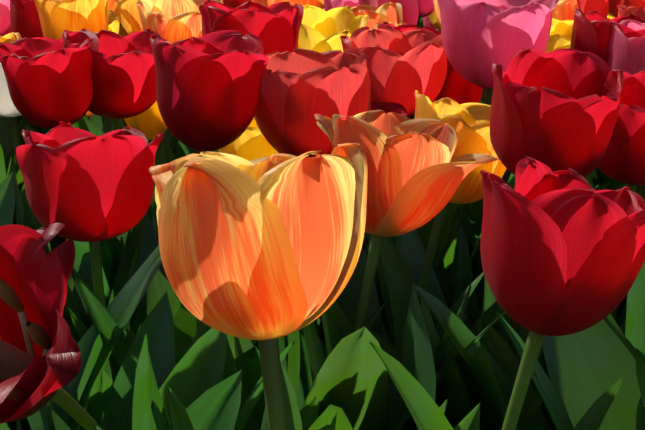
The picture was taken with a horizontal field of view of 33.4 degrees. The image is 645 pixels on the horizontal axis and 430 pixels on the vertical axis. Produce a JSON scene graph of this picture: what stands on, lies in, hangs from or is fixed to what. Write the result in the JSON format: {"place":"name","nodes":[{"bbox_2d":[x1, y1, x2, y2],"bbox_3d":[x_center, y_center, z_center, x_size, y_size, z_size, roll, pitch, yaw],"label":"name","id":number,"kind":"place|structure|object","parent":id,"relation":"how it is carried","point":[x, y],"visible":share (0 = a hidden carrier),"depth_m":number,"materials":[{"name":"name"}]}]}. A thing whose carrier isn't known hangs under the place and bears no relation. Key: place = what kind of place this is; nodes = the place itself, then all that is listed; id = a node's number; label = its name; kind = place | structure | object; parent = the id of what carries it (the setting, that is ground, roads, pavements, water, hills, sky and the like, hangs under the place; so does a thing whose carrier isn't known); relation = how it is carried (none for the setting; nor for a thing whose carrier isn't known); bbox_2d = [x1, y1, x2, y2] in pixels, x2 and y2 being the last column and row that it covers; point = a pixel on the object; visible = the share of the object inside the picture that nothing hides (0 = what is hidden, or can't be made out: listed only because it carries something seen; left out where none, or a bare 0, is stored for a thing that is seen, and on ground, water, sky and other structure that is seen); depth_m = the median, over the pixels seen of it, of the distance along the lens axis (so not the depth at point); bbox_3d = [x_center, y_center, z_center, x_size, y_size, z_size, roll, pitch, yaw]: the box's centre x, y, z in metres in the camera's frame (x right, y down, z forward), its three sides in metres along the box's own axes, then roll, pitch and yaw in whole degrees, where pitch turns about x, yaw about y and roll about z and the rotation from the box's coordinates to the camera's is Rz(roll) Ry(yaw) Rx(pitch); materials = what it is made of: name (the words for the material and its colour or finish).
{"place":"outdoors","nodes":[
{"label":"outdoors","id":0,"kind":"place"},
{"bbox_2d":[0,0,644,305],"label":"tulips","id":1,"kind":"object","parent":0,"point":[273,25],"depth_m":1.17,"materials":[{"name":"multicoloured plant"}]},
{"label":"soil ground","id":2,"kind":"structure","parent":0,"visible":0},
{"bbox_2d":[0,63,20,163],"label":"tulip","id":3,"kind":"object","parent":2,"relation":"on","point":[8,108],"visible":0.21,"depth_m":0.98,"materials":[{"name":"white plant"}]},
{"bbox_2d":[0,28,98,128],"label":"tulip","id":4,"kind":"object","parent":2,"relation":"on","point":[49,83],"visible":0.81,"depth_m":0.83,"materials":[{"name":"red plant"}]},
{"bbox_2d":[0,223,99,429],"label":"tulip","id":5,"kind":"object","parent":2,"relation":"on","point":[40,359],"visible":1,"depth_m":0.38,"materials":[{"name":"red plant"}]},
{"bbox_2d":[13,0,108,164],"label":"tulip","id":6,"kind":"object","parent":2,"relation":"on","point":[57,17],"visible":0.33,"depth_m":1.11,"materials":[{"name":"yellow plant"}]},
{"bbox_2d":[16,121,210,429],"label":"tulip","id":7,"kind":"object","parent":2,"relation":"on","point":[81,185],"visible":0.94,"depth_m":0.61,"materials":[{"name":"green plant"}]},
{"bbox_2d":[62,28,165,130],"bbox_3d":[-0.183,0.095,0.989,0.107,0.534,0.162,-15,22,-40],"label":"tulip","id":8,"kind":"object","parent":2,"relation":"on","point":[124,77],"visible":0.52,"depth_m":0.87,"materials":[{"name":"red plant"}]},
{"bbox_2d":[124,101,172,153],"bbox_3d":[-0.150,0.110,1.008,0.086,0.495,0.241,-2,17,-7],"label":"tulip","id":9,"kind":"object","parent":2,"relation":"on","point":[149,123],"visible":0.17,"depth_m":0.96,"materials":[{"name":"yellow plant"}]},
{"bbox_2d":[63,30,268,371],"bbox_3d":[-0.119,0.148,0.782,0.257,0.554,0.133,11,20,31],"label":"tulip","id":10,"kind":"object","parent":2,"relation":"on","point":[208,87],"visible":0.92,"depth_m":0.69,"materials":[{"name":"red plant"}]},
{"bbox_2d":[137,0,223,43],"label":"tulip","id":11,"kind":"object","parent":2,"relation":"on","point":[171,21],"visible":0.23,"depth_m":1.14,"materials":[{"name":"orange plant"}]},
{"bbox_2d":[218,118,277,160],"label":"tulip","id":12,"kind":"object","parent":2,"relation":"on","point":[250,143],"visible":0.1,"depth_m":0.76,"materials":[{"name":"yellow plant"}]},
{"bbox_2d":[148,143,367,429],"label":"tulip","id":13,"kind":"object","parent":2,"relation":"on","point":[265,252],"visible":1,"depth_m":0.35,"materials":[{"name":"orange plant"}]},
{"bbox_2d":[0,114,644,429],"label":"tulip leaves","id":14,"kind":"object","parent":2,"relation":"on","point":[141,330],"visible":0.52,"depth_m":0.63,"materials":[{"name":"green plant"}]},
{"bbox_2d":[297,4,368,52],"bbox_3d":[0.022,0.048,1.140,0.147,0.537,0.244,0,17,0],"label":"tulip","id":15,"kind":"object","parent":2,"relation":"on","point":[321,30],"visible":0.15,"depth_m":1.06,"materials":[{"name":"yellow plant"}]},
{"bbox_2d":[254,49,512,335],"bbox_3d":[0.037,0.154,0.790,0.159,0.539,0.182,-15,23,-41],"label":"tulip","id":16,"kind":"object","parent":2,"relation":"on","point":[300,88],"visible":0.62,"depth_m":0.71,"materials":[{"name":"red plant"}]},
{"bbox_2d":[370,102,409,118],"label":"tulip","id":17,"kind":"object","parent":2,"relation":"on","point":[398,108],"visible":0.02,"depth_m":0.87,"materials":[{"name":"red plant"}]},
{"bbox_2d":[314,110,505,428],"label":"tulip","id":18,"kind":"object","parent":2,"relation":"on","point":[417,175],"visible":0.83,"depth_m":0.59,"materials":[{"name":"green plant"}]},
{"bbox_2d":[340,26,510,272],"bbox_3d":[0.114,0.097,0.986,0.150,0.532,0.265,11,20,32],"label":"tulip","id":19,"kind":"object","parent":2,"relation":"on","point":[420,65],"visible":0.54,"depth_m":0.86,"materials":[{"name":"red plant"}]},
{"bbox_2d":[414,90,506,304],"bbox_3d":[0.076,0.151,0.833,0.161,0.520,0.190,-10,20,-30],"label":"tulip","id":20,"kind":"object","parent":2,"relation":"on","point":[469,123],"visible":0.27,"depth_m":0.70,"materials":[{"name":"yellow plant"}]},
{"bbox_2d":[318,47,624,429],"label":"tulip","id":21,"kind":"object","parent":2,"relation":"on","point":[557,110],"visible":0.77,"depth_m":0.61,"materials":[{"name":"red plant"}]},
{"bbox_2d":[438,0,558,280],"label":"tulip","id":22,"kind":"object","parent":2,"relation":"on","point":[479,37],"visible":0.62,"depth_m":0.82,"materials":[{"name":"pink plant"}]},
{"bbox_2d":[399,53,599,187],"bbox_3d":[0.133,0.095,1.012,0.220,0.520,0.102,-4,18,-14],"label":"tulip","id":23,"kind":"object","parent":2,"relation":"on","point":[457,88],"visible":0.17,"depth_m":0.91,"materials":[{"name":"red plant"}]},
{"bbox_2d":[546,18,573,52],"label":"tulip","id":24,"kind":"object","parent":2,"relation":"on","point":[560,34],"visible":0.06,"depth_m":1.03,"materials":[{"name":"yellow plant"}]},
{"bbox_2d":[480,156,644,429],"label":"tulip","id":25,"kind":"object","parent":2,"relation":"on","point":[562,252],"visible":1,"depth_m":0.42,"materials":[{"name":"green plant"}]},
{"bbox_2d":[570,8,644,180],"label":"tulip","id":26,"kind":"object","parent":2,"relation":"on","point":[592,31],"visible":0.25,"depth_m":0.91,"materials":[{"name":"red plant"}]},
{"bbox_2d":[597,70,644,321],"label":"tulip","id":27,"kind":"object","parent":2,"relation":"on","point":[623,160],"visible":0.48,"depth_m":0.69,"materials":[{"name":"red plant"}]},
{"bbox_2d":[607,19,644,74],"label":"tulip","id":28,"kind":"object","parent":2,"relation":"on","point":[627,55],"visible":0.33,"depth_m":0.89,"materials":[{"name":"pink plant"}]}
]}

